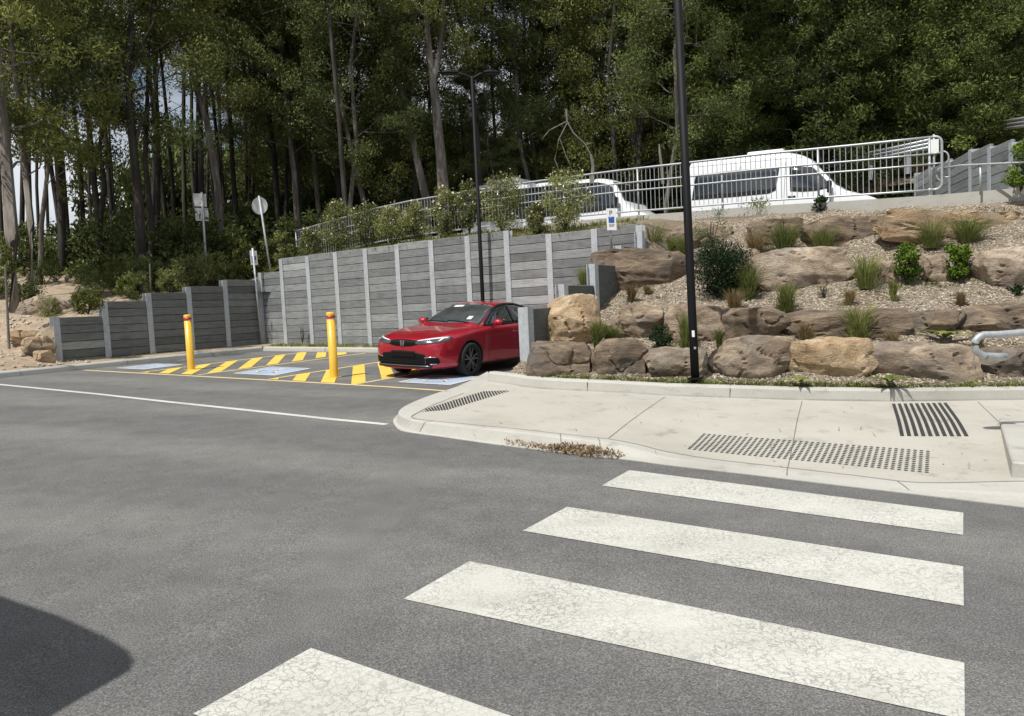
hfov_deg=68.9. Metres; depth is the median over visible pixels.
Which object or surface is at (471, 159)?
forest tree
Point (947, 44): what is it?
gum tree
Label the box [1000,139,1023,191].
edge bush
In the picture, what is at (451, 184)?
scrub
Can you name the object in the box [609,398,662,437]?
path joint
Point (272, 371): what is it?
bay symbol
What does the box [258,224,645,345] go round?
back retaining wall
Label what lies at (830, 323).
boulder
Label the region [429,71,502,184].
forest tree
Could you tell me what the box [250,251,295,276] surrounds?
scrub
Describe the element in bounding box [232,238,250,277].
bank bush
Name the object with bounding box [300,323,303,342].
wall weed
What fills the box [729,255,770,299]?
tussock
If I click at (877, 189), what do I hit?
boulder
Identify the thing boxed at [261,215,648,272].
bank grass
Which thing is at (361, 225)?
flowering bush
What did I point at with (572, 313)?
boulder
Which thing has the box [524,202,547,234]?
flowering bush
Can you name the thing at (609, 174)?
scrub
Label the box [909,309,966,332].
boulder
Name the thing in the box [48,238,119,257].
scrub
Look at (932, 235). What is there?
tussock
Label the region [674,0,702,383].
lamp post
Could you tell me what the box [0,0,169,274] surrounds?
gum tree
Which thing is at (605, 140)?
forest tree
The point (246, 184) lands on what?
forest tree
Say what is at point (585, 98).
forest tree
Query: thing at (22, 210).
forest tree
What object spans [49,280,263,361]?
retaining wall
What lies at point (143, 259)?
scrub
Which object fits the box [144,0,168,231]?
forest tree
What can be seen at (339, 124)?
forest tree
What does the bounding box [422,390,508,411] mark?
tactile pad
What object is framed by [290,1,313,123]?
forest tree
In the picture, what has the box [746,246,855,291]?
boulder
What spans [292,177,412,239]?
scrub
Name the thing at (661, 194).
scrub
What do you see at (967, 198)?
edge kerb
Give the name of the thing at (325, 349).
back kerb
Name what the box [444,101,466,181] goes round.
tree
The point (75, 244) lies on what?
scrub
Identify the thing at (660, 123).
forest tree
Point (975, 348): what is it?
handrail
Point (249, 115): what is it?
forest tree
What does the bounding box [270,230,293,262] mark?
bank bush
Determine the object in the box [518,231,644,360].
retaining wall
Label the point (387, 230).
flowering bush
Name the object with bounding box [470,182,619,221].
side window
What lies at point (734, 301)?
tussock
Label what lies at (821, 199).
weed
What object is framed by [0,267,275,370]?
bank
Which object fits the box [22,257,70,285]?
scrub
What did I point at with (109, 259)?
scrub
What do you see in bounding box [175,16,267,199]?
forest tree
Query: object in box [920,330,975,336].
rosette plant
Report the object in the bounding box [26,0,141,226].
forest tree
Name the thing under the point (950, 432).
tactile pad
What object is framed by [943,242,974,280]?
green shrub
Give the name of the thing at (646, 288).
tussock
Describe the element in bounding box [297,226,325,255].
flowering bush
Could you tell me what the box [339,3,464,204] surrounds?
forest tree
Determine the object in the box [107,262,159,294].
scrub
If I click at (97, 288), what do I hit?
bank fern
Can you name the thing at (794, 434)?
path joint
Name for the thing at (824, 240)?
tussock
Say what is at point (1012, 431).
step kerb
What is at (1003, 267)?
boulder
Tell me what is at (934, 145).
notice plate
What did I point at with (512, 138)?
forest tree
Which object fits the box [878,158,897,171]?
boulder
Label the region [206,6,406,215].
forest tree
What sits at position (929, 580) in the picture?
crosswalk stripe
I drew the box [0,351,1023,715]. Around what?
road
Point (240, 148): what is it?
forest tree
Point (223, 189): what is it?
forest tree
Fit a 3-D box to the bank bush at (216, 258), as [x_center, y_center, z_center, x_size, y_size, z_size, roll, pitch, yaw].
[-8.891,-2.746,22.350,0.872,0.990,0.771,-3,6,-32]
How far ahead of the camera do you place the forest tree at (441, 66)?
38.04 m
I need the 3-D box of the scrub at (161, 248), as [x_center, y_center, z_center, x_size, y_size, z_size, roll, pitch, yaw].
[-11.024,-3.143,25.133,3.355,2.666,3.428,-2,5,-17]
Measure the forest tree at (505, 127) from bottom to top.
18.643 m
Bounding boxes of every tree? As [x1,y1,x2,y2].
[0,0,138,312]
[0,0,146,293]
[0,0,160,278]
[0,0,166,256]
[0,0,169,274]
[0,2,34,254]
[4,0,45,251]
[7,14,88,236]
[13,0,88,236]
[18,0,251,270]
[18,4,24,239]
[24,36,30,240]
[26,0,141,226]
[29,24,39,231]
[35,2,57,222]
[50,0,255,274]
[68,0,127,256]
[87,71,120,215]
[98,0,124,232]
[115,0,289,249]
[118,0,178,224]
[121,0,210,223]
[136,5,235,229]
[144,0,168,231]
[148,0,330,253]
[149,0,159,236]
[151,0,158,221]
[163,0,368,234]
[173,1,263,187]
[173,4,225,215]
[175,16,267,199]
[180,5,305,203]
[181,33,198,231]
[192,100,197,230]
[193,0,206,246]
[202,0,239,249]
[203,48,215,217]
[205,10,234,207]
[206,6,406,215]
[209,0,359,228]
[209,0,412,230]
[210,5,329,205]
[218,2,369,211]
[226,7,247,206]
[240,0,430,245]
[249,0,432,206]
[249,0,444,222]
[251,31,256,205]
[273,0,427,245]
[284,10,290,242]
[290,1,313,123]
[309,4,422,181]
[311,0,518,241]
[315,0,459,236]
[319,0,482,238]
[325,0,471,205]
[328,0,350,248]
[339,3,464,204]
[351,0,495,235]
[364,0,518,170]
[374,2,398,223]
[423,0,538,185]
[424,123,462,211]
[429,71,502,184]
[433,67,514,220]
[440,60,507,213]
[444,0,593,180]
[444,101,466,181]
[447,0,583,168]
[451,0,620,182]
[455,42,527,209]
[462,0,611,182]
[462,0,664,186]
[469,30,576,178]
[478,1,615,180]
[481,127,522,178]
[490,3,496,169]
[500,0,608,180]
[517,19,525,177]
[522,22,530,177]
[526,0,711,190]
[535,0,730,187]
[541,12,648,155]
[542,109,594,183]
[554,4,730,136]
[566,0,691,185]
[567,0,710,196]
[583,9,588,157]
[589,0,736,198]
[601,0,758,212]
[614,37,732,194]
[616,5,734,161]
[617,13,759,147]
[618,52,722,164]
[620,39,626,168]
[625,0,806,212]
[651,2,809,156]
[657,0,793,159]
[662,0,932,170]
[668,19,794,154]
[669,49,678,201]
[669,113,674,203]
[686,0,939,154]
[718,0,949,198]
[747,1,881,144]
[749,0,993,198]
[794,0,1022,196]
[849,2,1023,149]
[851,0,1020,131]
[855,0,1023,198]
[886,0,1023,197]
[902,2,1023,147]
[937,0,964,155]
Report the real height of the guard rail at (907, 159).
1.110 m
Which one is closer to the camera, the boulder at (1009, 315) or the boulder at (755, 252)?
the boulder at (1009, 315)
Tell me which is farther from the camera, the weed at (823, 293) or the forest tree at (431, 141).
the forest tree at (431, 141)
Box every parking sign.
[250,248,262,347]
[606,208,616,248]
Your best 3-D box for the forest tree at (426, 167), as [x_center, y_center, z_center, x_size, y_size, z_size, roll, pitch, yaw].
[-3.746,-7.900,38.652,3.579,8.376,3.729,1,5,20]
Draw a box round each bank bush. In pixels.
[0,244,17,276]
[2,278,49,301]
[69,288,104,314]
[114,274,135,297]
[158,257,195,290]
[200,250,229,282]
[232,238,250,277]
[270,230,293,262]
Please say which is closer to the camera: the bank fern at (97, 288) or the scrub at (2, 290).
the bank fern at (97, 288)
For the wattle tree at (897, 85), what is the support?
on the bank at (901, 179)
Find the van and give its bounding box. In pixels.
[690,149,876,210]
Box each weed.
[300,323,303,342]
[738,196,769,214]
[811,195,830,211]
[815,281,828,297]
[1005,284,1023,294]
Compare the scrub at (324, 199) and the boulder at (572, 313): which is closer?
the boulder at (572, 313)
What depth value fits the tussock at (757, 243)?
14.68 m
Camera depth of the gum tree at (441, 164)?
26.09 m
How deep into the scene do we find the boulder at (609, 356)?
10.50 m
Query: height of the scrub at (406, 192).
6.376 m
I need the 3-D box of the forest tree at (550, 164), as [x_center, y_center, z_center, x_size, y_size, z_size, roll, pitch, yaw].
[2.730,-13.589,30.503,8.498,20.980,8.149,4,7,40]
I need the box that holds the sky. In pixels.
[0,0,799,251]
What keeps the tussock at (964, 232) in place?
on the garden bed
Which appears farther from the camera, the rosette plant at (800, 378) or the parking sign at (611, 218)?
the parking sign at (611, 218)
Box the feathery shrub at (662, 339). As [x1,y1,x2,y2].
[647,324,673,347]
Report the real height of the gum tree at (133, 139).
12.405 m
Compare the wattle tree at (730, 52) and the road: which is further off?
the wattle tree at (730, 52)
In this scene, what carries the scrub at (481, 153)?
on the forest floor
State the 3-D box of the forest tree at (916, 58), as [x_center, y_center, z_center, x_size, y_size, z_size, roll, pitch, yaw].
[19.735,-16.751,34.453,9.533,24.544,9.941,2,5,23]
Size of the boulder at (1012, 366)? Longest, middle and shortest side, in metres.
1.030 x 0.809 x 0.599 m
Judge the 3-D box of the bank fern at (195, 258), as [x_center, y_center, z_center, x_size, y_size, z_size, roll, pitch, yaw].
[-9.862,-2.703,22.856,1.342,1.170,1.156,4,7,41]
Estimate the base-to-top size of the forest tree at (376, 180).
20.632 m
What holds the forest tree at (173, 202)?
on the forest floor
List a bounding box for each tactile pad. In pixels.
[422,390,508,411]
[688,433,929,472]
[892,403,967,435]
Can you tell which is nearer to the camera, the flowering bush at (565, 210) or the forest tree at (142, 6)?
the flowering bush at (565, 210)
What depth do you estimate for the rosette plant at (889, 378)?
9.22 m
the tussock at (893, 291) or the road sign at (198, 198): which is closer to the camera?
the tussock at (893, 291)
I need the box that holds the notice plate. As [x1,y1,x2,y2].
[931,134,938,194]
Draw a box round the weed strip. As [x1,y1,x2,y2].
[519,202,1023,387]
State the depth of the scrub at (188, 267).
21.78 m
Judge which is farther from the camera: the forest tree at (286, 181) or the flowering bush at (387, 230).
the forest tree at (286, 181)
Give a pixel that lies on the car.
(469, 338)
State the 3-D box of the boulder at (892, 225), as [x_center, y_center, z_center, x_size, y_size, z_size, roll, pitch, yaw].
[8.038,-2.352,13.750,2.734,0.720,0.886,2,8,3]
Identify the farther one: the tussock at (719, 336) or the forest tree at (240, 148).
the forest tree at (240, 148)
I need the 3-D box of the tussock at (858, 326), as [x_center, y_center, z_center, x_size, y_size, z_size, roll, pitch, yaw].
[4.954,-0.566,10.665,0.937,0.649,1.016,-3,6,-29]
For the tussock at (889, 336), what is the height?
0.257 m
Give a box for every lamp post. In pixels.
[440,70,499,300]
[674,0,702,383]
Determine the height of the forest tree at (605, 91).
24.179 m
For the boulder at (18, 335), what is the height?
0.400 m
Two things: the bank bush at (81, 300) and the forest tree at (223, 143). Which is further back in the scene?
the forest tree at (223, 143)
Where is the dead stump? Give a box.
[659,144,664,183]
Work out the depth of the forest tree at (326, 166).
35.78 m
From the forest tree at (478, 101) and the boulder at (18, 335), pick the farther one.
the forest tree at (478, 101)
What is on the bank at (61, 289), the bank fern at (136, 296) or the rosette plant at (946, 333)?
the bank fern at (136, 296)
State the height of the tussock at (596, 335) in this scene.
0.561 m
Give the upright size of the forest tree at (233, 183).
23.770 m
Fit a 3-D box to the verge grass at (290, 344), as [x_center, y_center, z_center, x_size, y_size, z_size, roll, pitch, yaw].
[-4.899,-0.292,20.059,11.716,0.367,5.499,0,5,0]
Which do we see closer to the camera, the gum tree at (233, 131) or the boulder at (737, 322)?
the boulder at (737, 322)
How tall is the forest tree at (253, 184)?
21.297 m
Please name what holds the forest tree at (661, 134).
on the forest floor
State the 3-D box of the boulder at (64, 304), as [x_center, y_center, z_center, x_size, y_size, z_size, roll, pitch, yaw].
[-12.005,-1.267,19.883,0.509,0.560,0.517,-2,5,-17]
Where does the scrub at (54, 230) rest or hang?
on the forest floor
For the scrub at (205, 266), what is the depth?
22.83 m
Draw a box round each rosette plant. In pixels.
[786,376,811,381]
[869,375,910,381]
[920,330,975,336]
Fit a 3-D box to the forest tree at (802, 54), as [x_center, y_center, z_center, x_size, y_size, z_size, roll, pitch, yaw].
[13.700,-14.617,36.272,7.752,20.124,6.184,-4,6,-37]
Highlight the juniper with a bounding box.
[685,238,752,299]
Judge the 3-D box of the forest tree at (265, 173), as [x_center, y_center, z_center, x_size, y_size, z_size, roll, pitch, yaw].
[-10.958,-14.290,37.735,8.738,22.497,9.112,3,6,30]
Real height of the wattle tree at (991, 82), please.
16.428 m
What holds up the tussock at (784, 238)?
on the garden bed
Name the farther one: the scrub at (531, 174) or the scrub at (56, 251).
the scrub at (531, 174)
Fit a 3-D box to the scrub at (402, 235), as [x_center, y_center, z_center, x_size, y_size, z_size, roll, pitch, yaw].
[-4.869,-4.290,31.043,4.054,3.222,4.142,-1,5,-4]
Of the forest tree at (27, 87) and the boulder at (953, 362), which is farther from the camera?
the forest tree at (27, 87)
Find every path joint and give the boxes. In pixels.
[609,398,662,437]
[787,402,801,466]
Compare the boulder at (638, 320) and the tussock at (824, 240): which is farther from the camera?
the tussock at (824, 240)
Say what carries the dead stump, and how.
on the forest floor
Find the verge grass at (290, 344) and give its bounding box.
[63,342,377,361]
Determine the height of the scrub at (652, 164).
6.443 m
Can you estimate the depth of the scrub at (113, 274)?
21.89 m
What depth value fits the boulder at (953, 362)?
9.60 m
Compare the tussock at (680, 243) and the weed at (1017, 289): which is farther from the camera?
the tussock at (680, 243)
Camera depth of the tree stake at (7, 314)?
16.15 m
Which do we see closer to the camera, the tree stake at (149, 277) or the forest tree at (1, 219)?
the tree stake at (149, 277)
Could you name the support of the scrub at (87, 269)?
on the bank at (61, 289)
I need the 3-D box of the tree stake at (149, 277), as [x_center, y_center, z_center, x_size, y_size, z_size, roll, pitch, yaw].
[-10.116,-2.192,20.885,0.057,0.891,0.048,0,5,0]
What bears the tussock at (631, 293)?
on the garden bed
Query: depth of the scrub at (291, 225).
25.61 m
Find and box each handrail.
[936,151,1023,194]
[970,329,1023,359]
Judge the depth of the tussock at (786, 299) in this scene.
12.02 m
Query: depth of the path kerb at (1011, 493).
6.57 m
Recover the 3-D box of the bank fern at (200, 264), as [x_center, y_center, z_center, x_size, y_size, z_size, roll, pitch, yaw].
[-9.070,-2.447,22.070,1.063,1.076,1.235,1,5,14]
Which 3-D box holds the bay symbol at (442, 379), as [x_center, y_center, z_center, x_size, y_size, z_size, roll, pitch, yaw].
[-1.229,0.375,12.882,1.087,0.019,1.252,2,6,25]
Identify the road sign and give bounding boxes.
[193,192,208,262]
[252,196,270,271]
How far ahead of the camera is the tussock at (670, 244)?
15.80 m
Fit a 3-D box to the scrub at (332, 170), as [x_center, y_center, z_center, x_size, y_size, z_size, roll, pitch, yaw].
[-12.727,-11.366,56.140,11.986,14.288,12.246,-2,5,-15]
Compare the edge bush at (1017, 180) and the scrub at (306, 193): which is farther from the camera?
the scrub at (306, 193)
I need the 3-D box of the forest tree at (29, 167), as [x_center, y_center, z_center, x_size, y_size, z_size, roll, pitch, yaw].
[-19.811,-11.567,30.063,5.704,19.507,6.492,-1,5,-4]
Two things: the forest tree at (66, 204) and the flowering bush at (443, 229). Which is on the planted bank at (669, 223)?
the flowering bush at (443, 229)
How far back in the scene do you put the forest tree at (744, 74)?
39.15 m
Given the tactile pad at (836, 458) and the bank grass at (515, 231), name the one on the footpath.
the tactile pad at (836, 458)
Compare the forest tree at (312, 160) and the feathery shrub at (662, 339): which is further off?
the forest tree at (312, 160)
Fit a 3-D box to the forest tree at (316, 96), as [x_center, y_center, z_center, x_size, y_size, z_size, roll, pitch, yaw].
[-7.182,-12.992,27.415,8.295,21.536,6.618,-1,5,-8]
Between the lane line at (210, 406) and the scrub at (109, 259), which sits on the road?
the lane line at (210, 406)
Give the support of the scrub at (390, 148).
on the forest floor
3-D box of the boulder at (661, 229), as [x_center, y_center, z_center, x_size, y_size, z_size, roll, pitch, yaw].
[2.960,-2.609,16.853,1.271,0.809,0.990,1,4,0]
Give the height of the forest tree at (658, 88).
22.894 m
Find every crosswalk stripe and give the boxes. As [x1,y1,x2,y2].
[193,648,509,715]
[404,561,964,715]
[523,507,963,605]
[602,470,962,534]
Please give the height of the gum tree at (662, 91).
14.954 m
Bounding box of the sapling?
[693,207,733,247]
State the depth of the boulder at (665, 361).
10.16 m
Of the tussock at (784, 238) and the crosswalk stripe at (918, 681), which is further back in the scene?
the tussock at (784, 238)
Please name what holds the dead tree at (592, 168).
on the forest floor
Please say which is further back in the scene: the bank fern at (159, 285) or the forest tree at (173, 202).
the forest tree at (173, 202)
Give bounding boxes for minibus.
[463,178,654,232]
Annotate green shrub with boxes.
[892,242,923,284]
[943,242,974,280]
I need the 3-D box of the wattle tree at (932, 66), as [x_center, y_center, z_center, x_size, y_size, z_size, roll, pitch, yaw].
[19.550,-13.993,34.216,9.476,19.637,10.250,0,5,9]
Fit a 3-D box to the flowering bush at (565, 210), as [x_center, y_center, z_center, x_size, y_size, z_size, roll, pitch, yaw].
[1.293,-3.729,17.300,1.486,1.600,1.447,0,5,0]
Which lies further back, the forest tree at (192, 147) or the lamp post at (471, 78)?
the forest tree at (192, 147)
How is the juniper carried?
on the garden bed
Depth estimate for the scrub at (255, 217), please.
34.10 m
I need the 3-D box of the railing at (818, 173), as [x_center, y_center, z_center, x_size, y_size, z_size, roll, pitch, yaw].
[0.576,-3.736,19.861,18.927,2.091,0.100,3,6,34]
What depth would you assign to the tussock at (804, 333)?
10.71 m
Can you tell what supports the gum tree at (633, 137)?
on the forest floor
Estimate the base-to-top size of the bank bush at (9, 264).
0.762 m
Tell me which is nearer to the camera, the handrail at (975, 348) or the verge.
the handrail at (975, 348)
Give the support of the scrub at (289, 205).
on the forest floor
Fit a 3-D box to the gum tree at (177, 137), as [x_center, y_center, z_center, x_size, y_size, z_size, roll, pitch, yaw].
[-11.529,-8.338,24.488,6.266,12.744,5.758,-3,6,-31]
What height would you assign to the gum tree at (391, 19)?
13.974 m
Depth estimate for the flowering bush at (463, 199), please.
19.20 m
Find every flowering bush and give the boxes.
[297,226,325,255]
[314,198,358,250]
[347,198,384,247]
[371,200,410,244]
[395,199,433,240]
[428,182,460,237]
[452,175,485,233]
[472,168,531,230]
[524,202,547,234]
[537,165,596,230]
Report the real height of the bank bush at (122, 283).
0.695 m
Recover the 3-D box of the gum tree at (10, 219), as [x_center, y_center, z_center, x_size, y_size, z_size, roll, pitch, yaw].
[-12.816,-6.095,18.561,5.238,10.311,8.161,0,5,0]
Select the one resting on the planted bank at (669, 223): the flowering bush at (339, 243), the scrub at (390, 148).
the flowering bush at (339, 243)
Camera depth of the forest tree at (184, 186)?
37.96 m
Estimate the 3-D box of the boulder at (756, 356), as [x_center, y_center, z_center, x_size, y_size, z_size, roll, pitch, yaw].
[3.255,0.084,10.269,1.164,0.806,0.927,-2,2,7]
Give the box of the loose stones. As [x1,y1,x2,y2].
[0,309,90,368]
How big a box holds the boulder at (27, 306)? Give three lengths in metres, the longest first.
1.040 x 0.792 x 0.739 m
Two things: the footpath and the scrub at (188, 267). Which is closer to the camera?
the footpath
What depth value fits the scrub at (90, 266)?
23.86 m
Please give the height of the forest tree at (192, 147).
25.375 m
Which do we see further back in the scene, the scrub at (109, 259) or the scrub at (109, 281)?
the scrub at (109, 259)
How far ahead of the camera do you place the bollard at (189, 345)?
16.17 m
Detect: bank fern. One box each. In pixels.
[36,296,61,317]
[70,284,109,308]
[119,269,154,300]
[154,266,187,292]
[178,251,207,277]
[182,257,227,285]
[211,262,241,284]
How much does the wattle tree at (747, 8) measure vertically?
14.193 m
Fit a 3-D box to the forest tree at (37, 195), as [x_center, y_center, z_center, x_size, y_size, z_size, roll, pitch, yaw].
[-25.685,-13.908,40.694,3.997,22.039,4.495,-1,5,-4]
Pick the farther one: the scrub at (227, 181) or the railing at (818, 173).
the scrub at (227, 181)
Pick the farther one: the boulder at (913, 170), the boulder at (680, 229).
the boulder at (913, 170)
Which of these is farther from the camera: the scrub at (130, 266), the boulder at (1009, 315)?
the scrub at (130, 266)
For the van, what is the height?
2.700 m
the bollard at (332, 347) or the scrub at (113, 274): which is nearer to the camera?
the bollard at (332, 347)
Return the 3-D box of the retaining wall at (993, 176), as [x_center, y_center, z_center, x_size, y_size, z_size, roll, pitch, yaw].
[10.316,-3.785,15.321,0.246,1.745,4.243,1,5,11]
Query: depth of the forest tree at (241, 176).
48.29 m
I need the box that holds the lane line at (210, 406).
[0,384,387,424]
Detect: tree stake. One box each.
[4,266,10,348]
[149,264,151,292]
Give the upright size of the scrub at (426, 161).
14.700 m
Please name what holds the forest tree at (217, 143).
on the forest floor
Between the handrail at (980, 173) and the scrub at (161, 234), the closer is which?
the handrail at (980, 173)
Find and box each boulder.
[6,328,38,344]
[14,294,57,316]
[21,336,56,356]
[33,350,55,362]
[57,300,70,310]
[525,341,591,376]
[547,293,601,343]
[590,247,685,290]
[590,337,647,374]
[610,302,664,338]
[620,223,671,233]
[643,346,708,376]
[663,303,726,343]
[666,223,732,248]
[694,247,759,266]
[707,335,794,378]
[721,307,790,338]
[745,217,803,244]
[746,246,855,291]
[781,307,914,338]
[788,336,878,376]
[798,216,881,246]
[842,167,859,189]
[856,166,890,196]
[870,341,983,382]
[871,259,897,283]
[872,209,1023,242]
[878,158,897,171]
[899,153,932,174]
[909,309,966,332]
[918,253,951,282]
[958,301,1023,331]
[968,245,1023,286]
[969,346,1023,377]
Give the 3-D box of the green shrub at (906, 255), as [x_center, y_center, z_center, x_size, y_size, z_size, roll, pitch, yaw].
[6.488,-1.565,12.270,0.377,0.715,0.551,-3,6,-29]
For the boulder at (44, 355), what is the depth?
16.99 m
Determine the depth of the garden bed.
12.37 m
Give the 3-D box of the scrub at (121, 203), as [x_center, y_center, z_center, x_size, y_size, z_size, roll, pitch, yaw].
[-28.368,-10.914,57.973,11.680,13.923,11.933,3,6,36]
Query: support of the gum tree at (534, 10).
on the forest floor
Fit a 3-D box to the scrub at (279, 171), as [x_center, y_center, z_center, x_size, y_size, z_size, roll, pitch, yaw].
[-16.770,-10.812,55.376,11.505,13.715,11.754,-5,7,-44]
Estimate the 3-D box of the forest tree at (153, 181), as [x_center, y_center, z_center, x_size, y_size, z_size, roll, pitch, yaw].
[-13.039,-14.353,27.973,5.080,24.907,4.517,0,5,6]
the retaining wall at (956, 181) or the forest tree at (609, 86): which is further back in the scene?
the forest tree at (609, 86)
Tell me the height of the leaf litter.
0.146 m
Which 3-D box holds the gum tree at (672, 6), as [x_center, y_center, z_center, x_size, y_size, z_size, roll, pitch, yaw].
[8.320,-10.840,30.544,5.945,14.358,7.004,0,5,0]
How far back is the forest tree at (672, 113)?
33.80 m
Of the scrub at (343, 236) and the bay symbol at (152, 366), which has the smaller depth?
the bay symbol at (152, 366)
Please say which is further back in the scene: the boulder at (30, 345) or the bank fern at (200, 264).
the bank fern at (200, 264)
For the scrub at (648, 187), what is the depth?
34.20 m
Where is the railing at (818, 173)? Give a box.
[295,135,942,253]
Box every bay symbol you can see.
[120,363,181,369]
[233,367,310,375]
[399,375,476,384]
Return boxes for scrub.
[0,220,67,278]
[0,260,22,291]
[0,285,9,296]
[1,240,79,274]
[18,212,106,275]
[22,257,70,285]
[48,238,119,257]
[52,134,190,242]
[57,221,147,277]
[64,206,180,277]
[68,262,104,285]
[70,134,206,236]
[73,269,115,296]
[76,263,103,274]
[92,223,186,274]
[93,260,136,283]
[98,253,131,276]
[105,277,116,288]
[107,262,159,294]
[107,271,120,283]
[112,252,168,287]
[120,223,206,271]
[121,146,228,232]
[135,273,160,291]
[141,151,234,241]
[152,227,229,275]
[155,256,206,286]
[157,202,262,280]
[160,126,240,209]
[179,135,281,243]
[186,193,294,253]
[187,258,219,281]
[199,252,267,281]
[209,210,293,259]
[212,236,278,278]
[224,205,304,251]
[236,134,337,201]
[239,185,324,238]
[244,172,349,254]
[244,205,338,276]
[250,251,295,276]
[261,186,359,262]
[265,136,388,195]
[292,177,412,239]
[320,222,363,249]
[323,172,433,228]
[331,107,429,189]
[373,223,435,244]
[374,162,494,239]
[382,113,489,181]
[390,166,470,233]
[400,199,437,238]
[425,123,522,184]
[520,155,624,182]
[540,119,610,170]
[548,150,661,213]
[561,113,629,160]
[573,150,664,195]
[622,173,658,207]
[627,140,740,213]
[641,165,681,213]
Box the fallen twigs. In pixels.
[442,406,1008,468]
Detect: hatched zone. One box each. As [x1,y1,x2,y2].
[141,352,363,374]
[271,362,441,384]
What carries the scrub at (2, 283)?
on the bank at (61, 289)
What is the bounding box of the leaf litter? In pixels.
[501,437,624,458]
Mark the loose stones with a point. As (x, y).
(23, 354)
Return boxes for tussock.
[546,321,559,340]
[573,262,586,284]
[584,317,607,347]
[598,321,624,338]
[623,284,641,301]
[640,221,678,246]
[640,284,652,292]
[663,233,680,251]
[671,234,695,254]
[673,309,700,347]
[713,326,724,347]
[717,287,748,307]
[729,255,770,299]
[739,228,777,252]
[759,217,815,249]
[769,279,810,311]
[795,322,817,340]
[804,221,844,246]
[833,299,888,337]
[834,289,860,304]
[840,247,897,288]
[877,331,904,340]
[885,278,900,300]
[906,213,960,248]
[925,211,1007,241]
[953,291,968,304]
[966,331,987,347]
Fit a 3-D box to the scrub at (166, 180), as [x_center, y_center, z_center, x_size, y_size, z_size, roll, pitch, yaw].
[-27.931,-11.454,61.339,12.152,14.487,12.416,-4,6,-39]
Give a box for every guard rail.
[825,139,931,182]
[1003,117,1023,129]
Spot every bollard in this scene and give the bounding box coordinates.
[183,314,195,369]
[326,312,341,377]
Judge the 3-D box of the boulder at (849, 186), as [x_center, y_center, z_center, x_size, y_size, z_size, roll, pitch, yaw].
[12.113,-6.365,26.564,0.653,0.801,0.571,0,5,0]
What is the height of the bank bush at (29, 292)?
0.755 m
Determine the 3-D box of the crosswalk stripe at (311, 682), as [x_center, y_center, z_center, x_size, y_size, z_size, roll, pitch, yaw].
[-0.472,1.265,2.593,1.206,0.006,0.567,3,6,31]
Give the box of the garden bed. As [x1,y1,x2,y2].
[513,201,1023,387]
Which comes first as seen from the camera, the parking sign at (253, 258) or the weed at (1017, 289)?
the weed at (1017, 289)
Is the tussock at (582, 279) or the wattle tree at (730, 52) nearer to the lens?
the tussock at (582, 279)
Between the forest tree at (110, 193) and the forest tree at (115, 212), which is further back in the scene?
the forest tree at (115, 212)
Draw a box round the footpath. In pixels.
[412,381,1023,482]
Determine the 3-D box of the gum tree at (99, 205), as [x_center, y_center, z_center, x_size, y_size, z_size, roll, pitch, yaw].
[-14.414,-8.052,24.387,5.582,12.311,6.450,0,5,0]
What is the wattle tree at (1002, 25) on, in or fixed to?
on the bank at (901, 179)
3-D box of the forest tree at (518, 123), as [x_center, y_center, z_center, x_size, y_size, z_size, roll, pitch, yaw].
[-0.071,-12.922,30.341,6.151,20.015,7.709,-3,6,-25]
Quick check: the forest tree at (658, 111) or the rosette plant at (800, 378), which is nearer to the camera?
the rosette plant at (800, 378)
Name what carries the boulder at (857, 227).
on the garden bed
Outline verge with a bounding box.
[264,345,377,347]
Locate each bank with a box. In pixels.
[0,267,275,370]
[249,211,815,279]
[854,145,994,186]
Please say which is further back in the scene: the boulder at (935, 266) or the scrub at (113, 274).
the scrub at (113, 274)
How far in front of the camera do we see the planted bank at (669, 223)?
16.75 m
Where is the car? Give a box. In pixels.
[378,301,524,375]
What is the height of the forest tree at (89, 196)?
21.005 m
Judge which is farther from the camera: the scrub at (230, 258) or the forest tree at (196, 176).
the forest tree at (196, 176)
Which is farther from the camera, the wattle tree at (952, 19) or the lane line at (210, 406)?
the wattle tree at (952, 19)
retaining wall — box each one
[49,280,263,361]
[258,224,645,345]
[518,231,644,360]
[914,152,972,195]
[968,139,1023,191]
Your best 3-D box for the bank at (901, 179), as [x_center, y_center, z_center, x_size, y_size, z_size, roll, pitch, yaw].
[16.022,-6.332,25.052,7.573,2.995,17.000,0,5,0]
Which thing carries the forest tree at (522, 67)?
on the forest floor
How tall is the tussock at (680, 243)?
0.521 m
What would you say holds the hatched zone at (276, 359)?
on the road
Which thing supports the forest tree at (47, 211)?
on the forest floor
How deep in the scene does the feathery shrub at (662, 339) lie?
11.25 m
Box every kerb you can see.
[0,347,262,377]
[263,346,377,352]
[381,187,1023,244]
[393,371,1023,507]
[487,371,1023,400]
[999,418,1023,477]
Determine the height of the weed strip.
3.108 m
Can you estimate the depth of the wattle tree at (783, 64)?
25.45 m
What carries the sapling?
on the garden bed
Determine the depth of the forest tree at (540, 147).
38.52 m
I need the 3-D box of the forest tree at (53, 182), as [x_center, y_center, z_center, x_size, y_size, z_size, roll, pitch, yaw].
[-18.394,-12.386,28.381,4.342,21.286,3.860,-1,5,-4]
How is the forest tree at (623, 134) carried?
on the forest floor

